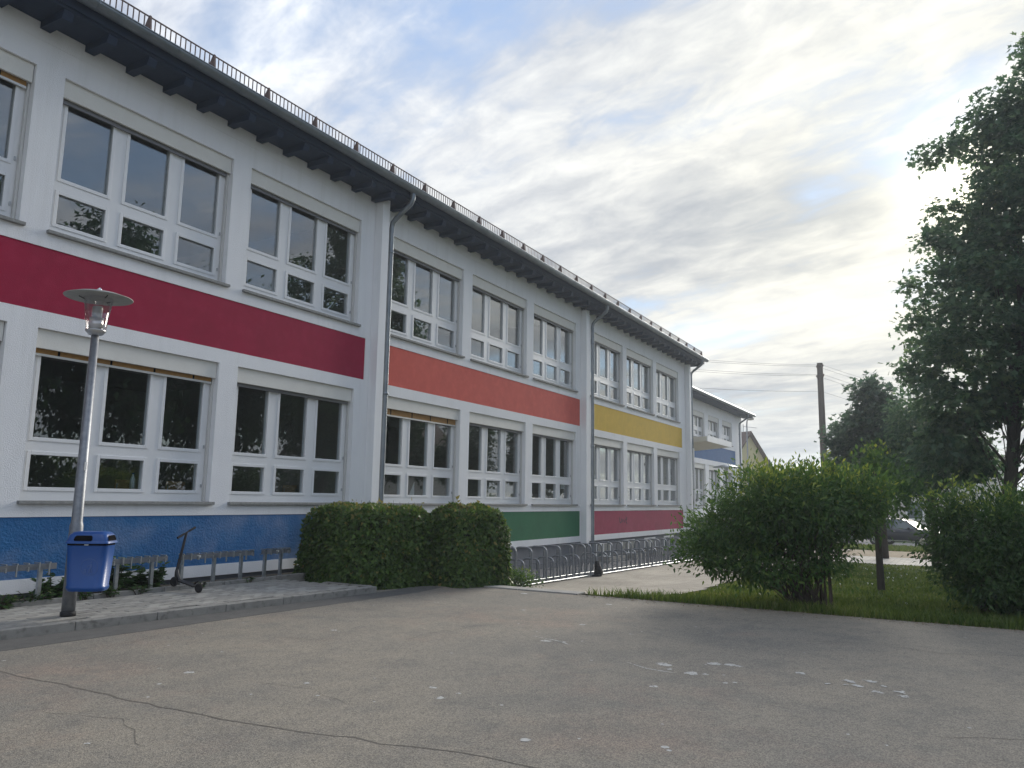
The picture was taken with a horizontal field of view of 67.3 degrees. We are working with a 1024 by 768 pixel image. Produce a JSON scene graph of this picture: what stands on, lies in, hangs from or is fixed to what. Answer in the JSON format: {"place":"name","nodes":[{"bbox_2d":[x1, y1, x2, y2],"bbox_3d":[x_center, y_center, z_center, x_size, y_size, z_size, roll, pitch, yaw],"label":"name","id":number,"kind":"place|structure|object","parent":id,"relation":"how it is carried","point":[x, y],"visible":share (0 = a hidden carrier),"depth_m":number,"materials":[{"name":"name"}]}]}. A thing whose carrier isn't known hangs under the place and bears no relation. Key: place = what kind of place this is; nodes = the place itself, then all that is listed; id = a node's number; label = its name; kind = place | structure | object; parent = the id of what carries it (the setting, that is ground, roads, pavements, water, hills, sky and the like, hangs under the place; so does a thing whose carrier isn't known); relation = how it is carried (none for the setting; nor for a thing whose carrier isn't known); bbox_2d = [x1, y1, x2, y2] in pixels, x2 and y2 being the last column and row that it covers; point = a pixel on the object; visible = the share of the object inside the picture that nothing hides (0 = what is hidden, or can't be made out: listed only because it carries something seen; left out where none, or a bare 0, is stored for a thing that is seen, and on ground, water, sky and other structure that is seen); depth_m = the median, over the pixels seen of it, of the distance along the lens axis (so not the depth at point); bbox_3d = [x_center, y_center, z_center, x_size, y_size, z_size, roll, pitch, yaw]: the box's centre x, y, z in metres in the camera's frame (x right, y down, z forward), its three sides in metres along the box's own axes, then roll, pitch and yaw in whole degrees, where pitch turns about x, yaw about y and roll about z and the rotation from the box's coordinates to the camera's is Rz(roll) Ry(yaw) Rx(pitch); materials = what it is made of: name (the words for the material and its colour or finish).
{"place":"outdoors","nodes":[
{"label":"outdoors","id":0,"kind":"place"},
{"bbox_2d":[0,579,357,627],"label":"pavement","id":1,"kind":"structure","parent":0,"point":[50,613],"depth_m":9.52,"materials":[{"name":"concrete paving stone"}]},
{"bbox_2d":[0,593,20,608],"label":"weed plant","id":2,"kind":"object","parent":1,"relation":"on","point":[4,603],"visible":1,"depth_m":8.68,"materials":[{"name":"green plant"}]},
{"bbox_2d":[59,288,133,616],"bbox_3d":[-4.724,0.690,8.495,0.712,3.625,0.712,-4,-10,30],"label":"street lamp","id":3,"kind":"object","parent":1,"relation":"on","point":[94,329],"visible":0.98,"depth_m":8.52,"materials":[{"name":"grey metal"}]},
{"bbox_2d":[65,531,117,591],"bbox_3d":[-4.517,1.893,8.248,0.444,0.620,0.360,2,-9,-6],"label":"litter bin","id":4,"kind":"object","parent":3,"relation":"attached to","point":[90,554],"visible":1,"depth_m":8.10,"materials":[{"name":"blue plastic"}]},
{"bbox_2d":[101,581,121,597],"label":"weed plant","id":5,"kind":"object","parent":1,"relation":"on","point":[109,592],"visible":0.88,"depth_m":9.75,"materials":[{"name":"green plant"}]},
{"bbox_2d":[127,584,149,594],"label":"weed plant","id":6,"kind":"object","parent":1,"relation":"on","point":[135,588],"visible":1,"depth_m":10.13,"materials":[{"name":"green plant"}]},
{"bbox_2d":[170,526,205,592],"bbox_3d":[-4.367,2.404,10.562,0.611,0.863,0.316,-6,-11,38],"label":"kick scooter","id":7,"kind":"object","parent":1,"relation":"on","point":[175,579],"visible":1,"depth_m":10.55,"materials":[{"name":"black metal"}]},
{"bbox_2d":[0,586,1023,767],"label":"schoolyard asphalt","id":8,"kind":"structure","parent":0,"point":[477,677],"depth_m":5.68,"materials":[{"name":"grey asphalt"}]},
{"bbox_2d":[0,572,318,608],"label":"planting strip","id":9,"kind":"object","parent":8,"relation":"on","point":[290,576],"visible":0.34,"depth_m":10.59,"materials":[{"name":"soil"}]},
{"bbox_2d":[0,561,56,599],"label":"bike rail stand","id":10,"kind":"object","parent":9,"relation":"on","point":[39,567],"visible":0.97,"depth_m":9.12,"materials":[{"name":"grey metal"}]},
{"bbox_2d":[10,587,54,602],"bbox_3d":[-5.657,2.504,9.030,0.344,0.181,0.561,-4,-10,30],"label":"weed plant","id":11,"kind":"object","parent":9,"relation":"on","point":[46,596],"visible":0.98,"depth_m":9.04,"materials":[{"name":"green plant"}]},
{"bbox_2d":[30,569,63,597],"bbox_3d":[-5.599,2.464,9.404,0.459,0.469,0.533,-4,-10,30],"label":"weed plant","id":12,"kind":"object","parent":9,"relation":"on","point":[57,589],"visible":0.62,"depth_m":9.38,"materials":[{"name":"green plant"}]},
{"bbox_2d":[77,592,92,599],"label":"weed plant","id":13,"kind":"object","parent":9,"relation":"on","point":[86,595],"visible":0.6,"depth_m":9.48,"materials":[{"name":"green plant"}]},
{"bbox_2d":[100,556,135,592],"bbox_3d":[-5.314,2.530,10.132,0.541,0.543,0.585,1,-9,-2],"label":"weed plant","id":14,"kind":"object","parent":9,"relation":"on","point":[123,580],"visible":0.36,"depth_m":10.17,"materials":[{"name":"green plant"}]},
{"bbox_2d":[112,554,167,589],"bbox_3d":[-5.120,2.506,10.032,0.115,0.482,1.360,-4,-10,30],"label":"bike rail stand","id":15,"kind":"object","parent":9,"relation":"on","point":[116,563],"visible":0.56,"depth_m":10.25,"materials":[{"name":"grey metal"}]},
{"bbox_2d":[126,557,170,589],"bbox_3d":[-5.037,2.612,10.576,0.557,0.453,0.693,-4,-10,30],"label":"weed plant","id":16,"kind":"object","parent":9,"relation":"on","point":[140,579],"visible":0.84,"depth_m":10.52,"materials":[{"name":"green plant"}]},
{"bbox_2d":[177,549,253,584],"bbox_3d":[-4.361,2.715,11.344,0.115,0.482,1.340,-4,-10,30],"label":"bike rail stand","id":17,"kind":"object","parent":9,"relation":"on","point":[220,554],"visible":0.92,"depth_m":11.31,"materials":[{"name":"grey metal"}]},
{"bbox_2d":[260,547,290,576],"bbox_3d":[-3.800,2.870,12.312,0.115,0.482,0.620,-4,-10,30],"label":"bike rail stand","id":18,"kind":"object","parent":9,"relation":"on","point":[271,551],"visible":0.94,"depth_m":12.30,"materials":[{"name":"grey metal"}]},
{"bbox_2d":[0,586,440,650],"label":"asphalt patch","id":19,"kind":"object","parent":8,"relation":"on","point":[34,641],"visible":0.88,"depth_m":8.47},
{"bbox_2d":[102,0,1023,503],"label":"sky","id":20,"kind":"structure","parent":0,"point":[735,175],"materials":[{"name":"white"}]},
{"bbox_2d":[521,558,812,594],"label":"paved path","id":21,"kind":"structure","parent":0,"point":[661,577],"depth_m":17.61,"materials":[{"name":"grey concrete"}]},
{"bbox_2d":[511,543,588,585],"bbox_3d":[0.598,3.982,17.184,0.493,0.994,4.348,-4,-10,30],"label":"hoop bike rack","id":22,"kind":"object","parent":21,"relation":"on","point":[538,568],"visible":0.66,"depth_m":17.70,"materials":[{"name":"silver metal"}]},
{"bbox_2d":[592,561,602,576],"bbox_3d":[2.134,4.605,19.144,0.224,0.382,0.342,-2,-9,21],"label":"cat","id":23,"kind":"object","parent":21,"relation":"on","point":[598,571],"visible":0.97,"depth_m":19.12},
{"bbox_2d":[519,554,699,583],"bbox_3d":[2.342,5.072,21.924,1.930,0.561,18.700,-4,-10,30],"label":"gravel strip","id":24,"kind":"object","parent":21,"relation":"on","point":[604,567],"visible":0.16,"depth_m":21.52,"materials":[{"name":"grey gravel"}]},
{"bbox_2d":[574,539,650,575],"bbox_3d":[2.823,4.710,21.012,0.493,0.889,4.346,-4,-10,30],"label":"hoop bike rack","id":25,"kind":"object","parent":21,"relation":"on","point":[621,567],"visible":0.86,"depth_m":20.74,"materials":[{"name":"silver metal"}]},
{"bbox_2d":[638,537,691,566],"bbox_3d":[5.049,5.385,24.847,0.493,0.889,4.346,-4,-10,30],"label":"hoop bike rack","id":26,"kind":"object","parent":21,"relation":"on","point":[657,555],"visible":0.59,"depth_m":24.04,"materials":[{"name":"silver metal"}]},
{"bbox_2d":[741,426,773,496],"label":"gabled house","id":27,"kind":"structure","parent":0,"point":[754,445],"depth_m":60.73,"materials":[{"name":"paint"}]},
{"bbox_2d":[586,521,1020,629],"bbox_3d":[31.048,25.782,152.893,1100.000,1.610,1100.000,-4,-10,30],"label":"ground","id":28,"kind":"structure","parent":0,"point":[864,583],"depth_m":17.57,"materials":[{"name":"green plant"}]},
{"bbox_2d":[0,582,376,639],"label":"kerb","id":29,"kind":"structure","parent":28,"relation":"on","point":[54,627],"depth_m":8.72,"materials":[{"name":"grey concrete"}]},
{"bbox_2d":[0,0,708,598],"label":"school building","id":30,"kind":"structure","parent":28,"relation":"on","point":[314,314],"depth_m":14.20,"materials":[{"name":"white paint"}]},
{"bbox_2d":[0,321,3,340],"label":"window","id":31,"kind":"structure","parent":30,"relation":"in","point":[1,322],"depth_m":9.43,"materials":[{"name":"white glass"}]},
{"bbox_2d":[0,49,33,225],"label":"window","id":32,"kind":"structure","parent":30,"relation":"in","point":[15,70],"depth_m":9.78,"materials":[{"name":"white plastic"}]},
{"bbox_2d":[16,328,216,504],"bbox_3d":[-5.413,0.577,10.866,0.290,2.220,2.890,-4,-10,30],"label":"window","id":33,"kind":"structure","parent":30,"relation":"in","point":[158,366],"depth_m":10.89,"materials":[{"name":"white plastic"}]},
{"bbox_2d":[114,479,129,488],"bbox_3d":[-5.920,1.891,11.323,0.432,0.961,0.400,-1,-9,10],"label":"classroom chair","id":34,"kind":"object","parent":30,"relation":"in","point":[122,484],"visible":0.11,"depth_m":11.30,"materials":[{"name":"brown wood"}]},
{"bbox_2d":[129,473,134,488],"bbox_3d":[-5.475,1.419,11.088,0.110,0.276,0.160,-4,-10,30],"label":"water bottle","id":35,"kind":"object","parent":30,"relation":"in","point":[132,483],"visible":0.82,"depth_m":11.06,"materials":[{"name":"blue plastic"}]},
{"bbox_2d":[46,80,231,287],"bbox_3d":[-5.361,-2.819,11.378,0.290,2.170,2.890,-4,-10,30],"label":"window","id":36,"kind":"structure","parent":30,"relation":"in","point":[124,123],"depth_m":11.23,"materials":[{"name":"white plastic"}]},
{"bbox_2d":[165,481,185,489],"bbox_3d":[-5.488,2.025,12.167,0.432,0.961,0.400,-3,-9,25],"label":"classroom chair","id":37,"kind":"object","parent":30,"relation":"in","point":[173,485],"visible":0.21,"depth_m":12.13,"materials":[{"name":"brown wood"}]},
{"bbox_2d":[282,485,296,492],"bbox_3d":[-4.306,2.366,14.309,0.432,0.961,0.400,-3,-9,25],"label":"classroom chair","id":38,"kind":"object","parent":30,"relation":"in","point":[290,488],"visible":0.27,"depth_m":14.29,"materials":[{"name":"brown wood"}]},
{"bbox_2d":[227,367,351,504],"bbox_3d":[-3.839,1.011,13.583,0.290,2.220,2.890,-4,-10,30],"label":"window","id":39,"kind":"structure","parent":30,"relation":"in","point":[274,385],"depth_m":13.55,"materials":[{"name":"white plastic"}]},
{"bbox_2d":[242,169,360,326],"bbox_3d":[-3.787,-2.385,14.095,0.290,2.170,2.890,-4,-10,30],"label":"window","id":40,"kind":"structure","parent":30,"relation":"in","point":[287,198],"depth_m":14.09,"materials":[{"name":"white plastic"}]},
{"bbox_2d":[409,483,413,494],"bbox_3d":[-2.207,2.324,16.832,0.010,0.360,0.200,-4,-10,30],"label":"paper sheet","id":41,"kind":"object","parent":30,"relation":"in","point":[412,491],"visible":0.56,"depth_m":16.86,"materials":[{"name":"white paper"}]},
{"bbox_2d":[383,396,458,504],"bbox_3d":[-1.992,1.521,16.772,0.290,2.220,2.890,-4,-10,30],"label":"window","id":42,"kind":"structure","parent":30,"relation":"in","point":[406,410],"depth_m":16.93,"materials":[{"name":"white plastic"}]},
{"bbox_2d":[390,237,464,357],"bbox_3d":[-1.940,-1.875,17.284,0.290,2.170,2.890,-4,-10,30],"label":"window","id":43,"kind":"structure","parent":30,"relation":"in","point":[413,255],"depth_m":17.47,"materials":[{"name":"white plastic"}]},
{"bbox_2d":[467,412,527,505],"bbox_3d":[-0.408,1.958,19.506,0.290,2.220,2.890,-4,-10,30],"label":"window","id":44,"kind":"structure","parent":30,"relation":"in","point":[484,422],"depth_m":19.72,"materials":[{"name":"white plastic"}]},
{"bbox_2d":[470,275,528,377],"bbox_3d":[-0.356,-1.438,20.018,0.290,2.170,2.890,-4,-10,30],"label":"window","id":45,"kind":"structure","parent":30,"relation":"in","point":[488,290],"depth_m":20.22,"materials":[{"name":"white plastic"}]},
{"bbox_2d":[531,425,577,505],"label":"window","id":46,"kind":"structure","parent":30,"relation":"in","point":[542,432],"depth_m":22.47,"materials":[{"name":"white plastic"}]},
{"bbox_2d":[533,304,577,391],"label":"window","id":47,"kind":"structure","parent":30,"relation":"in","point":[559,323],"depth_m":22.99,"materials":[{"name":"white plastic"}]},
{"bbox_2d":[596,541,610,556],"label":"basement window","id":48,"kind":"structure","parent":30,"relation":"in","point":[604,545],"depth_m":25.02,"materials":[{"name":"white glass"}]},
{"bbox_2d":[590,333,624,406],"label":"window","id":49,"kind":"structure","parent":30,"relation":"in","point":[599,341],"depth_m":26.38,"materials":[{"name":"white plastic"}]},
{"bbox_2d":[590,436,625,505],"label":"window","id":50,"kind":"structure","parent":30,"relation":"in","point":[609,444],"depth_m":25.88,"materials":[{"name":"white plastic"}]},
{"bbox_2d":[622,539,634,552],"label":"basement window","id":51,"kind":"structure","parent":30,"relation":"in","point":[632,542],"depth_m":26.85,"materials":[{"name":"white glass"}]},
{"bbox_2d":[627,349,654,415],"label":"window","id":52,"kind":"structure","parent":30,"relation":"in","point":[632,356],"depth_m":29.09,"materials":[{"name":"white plastic"}]},
{"bbox_2d":[627,443,656,505],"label":"window","id":53,"kind":"structure","parent":30,"relation":"in","point":[631,448],"depth_m":28.57,"materials":[{"name":"white plastic"}]},
{"bbox_2d":[644,537,655,549],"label":"basement window","id":54,"kind":"structure","parent":30,"relation":"in","point":[649,542],"depth_m":28.70,"materials":[{"name":"white glass"}]},
{"bbox_2d":[656,363,680,422],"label":"window","id":55,"kind":"structure","parent":30,"relation":"in","point":[660,369],"depth_m":31.83,"materials":[{"name":"white plastic"}]},
{"bbox_2d":[664,535,673,546],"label":"basement window","id":56,"kind":"structure","parent":30,"relation":"in","point":[668,536],"depth_m":30.63,"materials":[{"name":"white"}]},
{"bbox_2d":[657,449,681,505],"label":"window","id":57,"kind":"structure","parent":30,"relation":"in","point":[661,453],"depth_m":31.33,"materials":[{"name":"white glass"}]},
{"bbox_2d":[691,448,695,525],"bbox_3d":[7.533,4.883,31.994,0.059,4.320,1.423,0,-9,8],"label":"white pipe","id":58,"kind":"object","parent":30,"relation":"attached to","point":[694,479],"visible":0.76,"depth_m":31.46,"materials":[{"name":"white metal"}]},
{"bbox_2d":[292,497,438,589],"bbox_3d":[-2.426,2.643,12.956,1.890,1.512,2.366,9,-12,-43],"label":"hedge","id":59,"kind":"object","parent":28,"relation":"on","point":[378,545],"visible":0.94,"depth_m":12.26,"materials":[{"name":"green plant"}]},
{"bbox_2d":[425,495,514,587],"bbox_3d":[-0.748,2.666,12.985,1.372,1.566,1.401,7,-11,-36],"label":"hedge","id":60,"kind":"object","parent":28,"relation":"on","point":[473,547],"visible":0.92,"depth_m":12.52,"materials":[{"name":"green plant"}]},
{"bbox_2d":[508,563,548,587],"bbox_3d":[0.036,3.336,13.480,1.121,0.594,0.823,5,-10,-26],"label":"shrub","id":61,"kind":"object","parent":28,"relation":"on","point":[519,576],"visible":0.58,"depth_m":13.40,"materials":[{"name":"green plant"}]},
{"bbox_2d":[483,585,585,594],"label":"curb","id":62,"kind":"structure","parent":28,"relation":"on","point":[540,590],"depth_m":11.97,"materials":[{"name":"concrete"}]},
{"bbox_2d":[692,386,755,516],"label":"school wing","id":63,"kind":"structure","parent":28,"relation":"on","point":[717,433],"depth_m":41.91,"materials":[{"name":"white paint"}]},
{"bbox_2d":[693,410,702,436],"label":"window","id":64,"kind":"structure","parent":63,"relation":"in","point":[697,423],"depth_m":40.26,"materials":[{"name":"white glass"}]},
{"bbox_2d":[695,463,705,505],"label":"window","id":65,"kind":"structure","parent":63,"relation":"in","point":[699,468],"depth_m":39.88,"materials":[{"name":"white glass"}]},
{"bbox_2d":[708,415,717,437],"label":"window","id":66,"kind":"structure","parent":63,"relation":"in","point":[713,431],"depth_m":42.70,"materials":[{"name":"white glass"}]},
{"bbox_2d":[709,465,718,505],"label":"window","id":67,"kind":"structure","parent":63,"relation":"in","point":[714,474],"depth_m":42.26,"materials":[{"name":"white glass"}]},
{"bbox_2d":[723,468,731,503],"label":"window","id":68,"kind":"structure","parent":63,"relation":"in","point":[729,470],"depth_m":44.99,"materials":[{"name":"white glass"}]},
{"bbox_2d":[722,421,732,446],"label":"window","id":69,"kind":"structure","parent":63,"relation":"in","point":[726,426],"depth_m":45.22,"materials":[{"name":"white glass"}]},
{"bbox_2d":[746,418,753,484],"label":"street light","id":70,"kind":"object","parent":28,"relation":"on","point":[747,438],"visible":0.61,"depth_m":54.88,"materials":[{"name":"grey metal"}]},
{"bbox_2d":[662,448,914,608],"bbox_3d":[3.921,2.063,11.084,3.380,2.310,2.723,-4,-10,30],"label":"leafy bush","id":71,"kind":"object","parent":28,"relation":"on","point":[812,509],"visible":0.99,"depth_m":10.60,"materials":[{"name":"green plant"}]},
{"bbox_2d":[816,363,826,466],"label":"utility pole","id":72,"kind":"object","parent":28,"relation":"on","point":[821,400],"visible":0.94,"depth_m":47.02,"materials":[{"name":"brown wood"}]},
{"bbox_2d":[704,361,898,390],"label":"overhead wire","id":73,"kind":"object","parent":72,"relation":"attached to","point":[780,365],"visible":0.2,"depth_m":46.43,"materials":[{"name":"black metal"}]},
{"bbox_2d":[697,371,908,401],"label":"overhead wire","id":74,"kind":"object","parent":72,"relation":"attached to","point":[754,374],"visible":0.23,"depth_m":45.64,"materials":[{"name":"black"}]},
{"bbox_2d":[713,360,922,393],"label":"overhead wire","id":75,"kind":"object","parent":72,"relation":"attached to","point":[791,364],"visible":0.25,"depth_m":46.27,"materials":[{"name":"black metal"}]},
{"bbox_2d":[697,369,956,407],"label":"overhead wire","id":76,"kind":"object","parent":72,"relation":"attached to","point":[804,374],"visible":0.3,"depth_m":46.69,"materials":[{"name":"black"}]},
{"bbox_2d":[741,568,916,603],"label":"daisies","id":77,"kind":"object","parent":28,"relation":"on","point":[867,583],"visible":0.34,"depth_m":17.02,"materials":[{"name":"white plant"}]},
{"bbox_2d":[796,542,928,552],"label":"verge grass","id":78,"kind":"structure","parent":28,"relation":"on","point":[905,548],"depth_m":37.09,"materials":[{"name":"green plant"}]},
{"bbox_2d":[813,369,924,558],"bbox_3d":[14.717,3.223,30.596,4.850,7.605,4.060,-4,-10,30],"label":"chestnut tree","id":79,"kind":"object","parent":28,"relation":"on","point":[853,429],"visible":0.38,"depth_m":30.41,"materials":[{"name":"green plant"}]},
{"bbox_2d":[843,438,933,590],"bbox_3d":[7.182,2.572,14.893,1.984,3.080,1.621,-4,-10,30],"label":"young tree","id":80,"kind":"object","parent":28,"relation":"on","point":[875,453],"visible":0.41,"depth_m":14.79,"materials":[{"name":"green plant"}]},
{"bbox_2d":[874,387,1004,565],"bbox_3d":[14.540,3.005,26.136,4.080,6.601,4.199,-4,-10,30],"label":"lime tree","id":81,"kind":"object","parent":28,"relation":"on","point":[900,417],"visible":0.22,"depth_m":26.13,"materials":[{"name":"green plant"}]},
{"bbox_2d":[886,451,1004,533],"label":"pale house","id":82,"kind":"structure","parent":28,"relation":"on","point":[910,516],"depth_m":57.01,"materials":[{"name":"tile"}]},
{"bbox_2d":[906,501,923,519],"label":"window","id":83,"kind":"structure","parent":82,"relation":"in","point":[910,516],"depth_m":57.83,"materials":[{"name":"glass"}]},
{"bbox_2d":[878,31,1023,499],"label":"maple tree","id":84,"kind":"object","parent":28,"relation":"on","point":[985,269],"visible":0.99,"depth_m":22.14,"materials":[{"name":"green plant"}]},
{"bbox_2d":[901,470,1023,619],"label":"leafy bush","id":85,"kind":"object","parent":28,"relation":"on","point":[984,556],"visible":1,"depth_m":10.21,"materials":[{"name":"green plant"}]},
{"bbox_2d":[585,585,1023,631],"bbox_3d":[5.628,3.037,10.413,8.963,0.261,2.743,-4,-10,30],"label":"long grass","id":86,"kind":"structure","parent":0,"point":[888,611],"depth_m":10.25,"materials":[{"name":"green plant"}]},
{"bbox_2d":[744,539,869,558],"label":"paved forecourt","id":87,"kind":"structure","parent":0,"point":[865,540],"depth_m":47.73,"materials":[{"name":"grey concrete"}]},
{"bbox_2d":[713,465,737,498],"bbox_3d":[10.447,5.912,37.337,1.240,3.970,1.240,-4,-10,30],"label":"garden lamp","id":88,"kind":"object","parent":87,"relation":"on","point":[725,467],"visible":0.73,"depth_m":37.45,"materials":[{"name":"grey metal"}]},
{"bbox_2d":[848,541,919,546],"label":"street","id":89,"kind":"structure","parent":0,"point":[899,544],"depth_m":44.78,"materials":[{"name":"grey asphalt"}]},
{"bbox_2d":[866,518,939,545],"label":"parked car","id":90,"kind":"object","parent":89,"relation":"on","point":[897,534],"visible":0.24,"depth_m":41.92,"materials":[{"name":"grey metal"}]},
{"bbox_2d":[843,549,928,558],"bbox_3d":[34.241,6.173,23.512,44.500,0.060,6.000,-4,-10,30],"label":"sand strip","id":91,"kind":"object","parent":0,"point":[897,554],"visible":0.31,"depth_m":33.42,"materials":[{"name":"beige sand"}]},
{"bbox_2d":[833,555,945,565],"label":"footpath","id":92,"kind":"structure","parent":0,"point":[890,560],"depth_m":28.44,"materials":[{"name":"beige concrete"}]}
]}

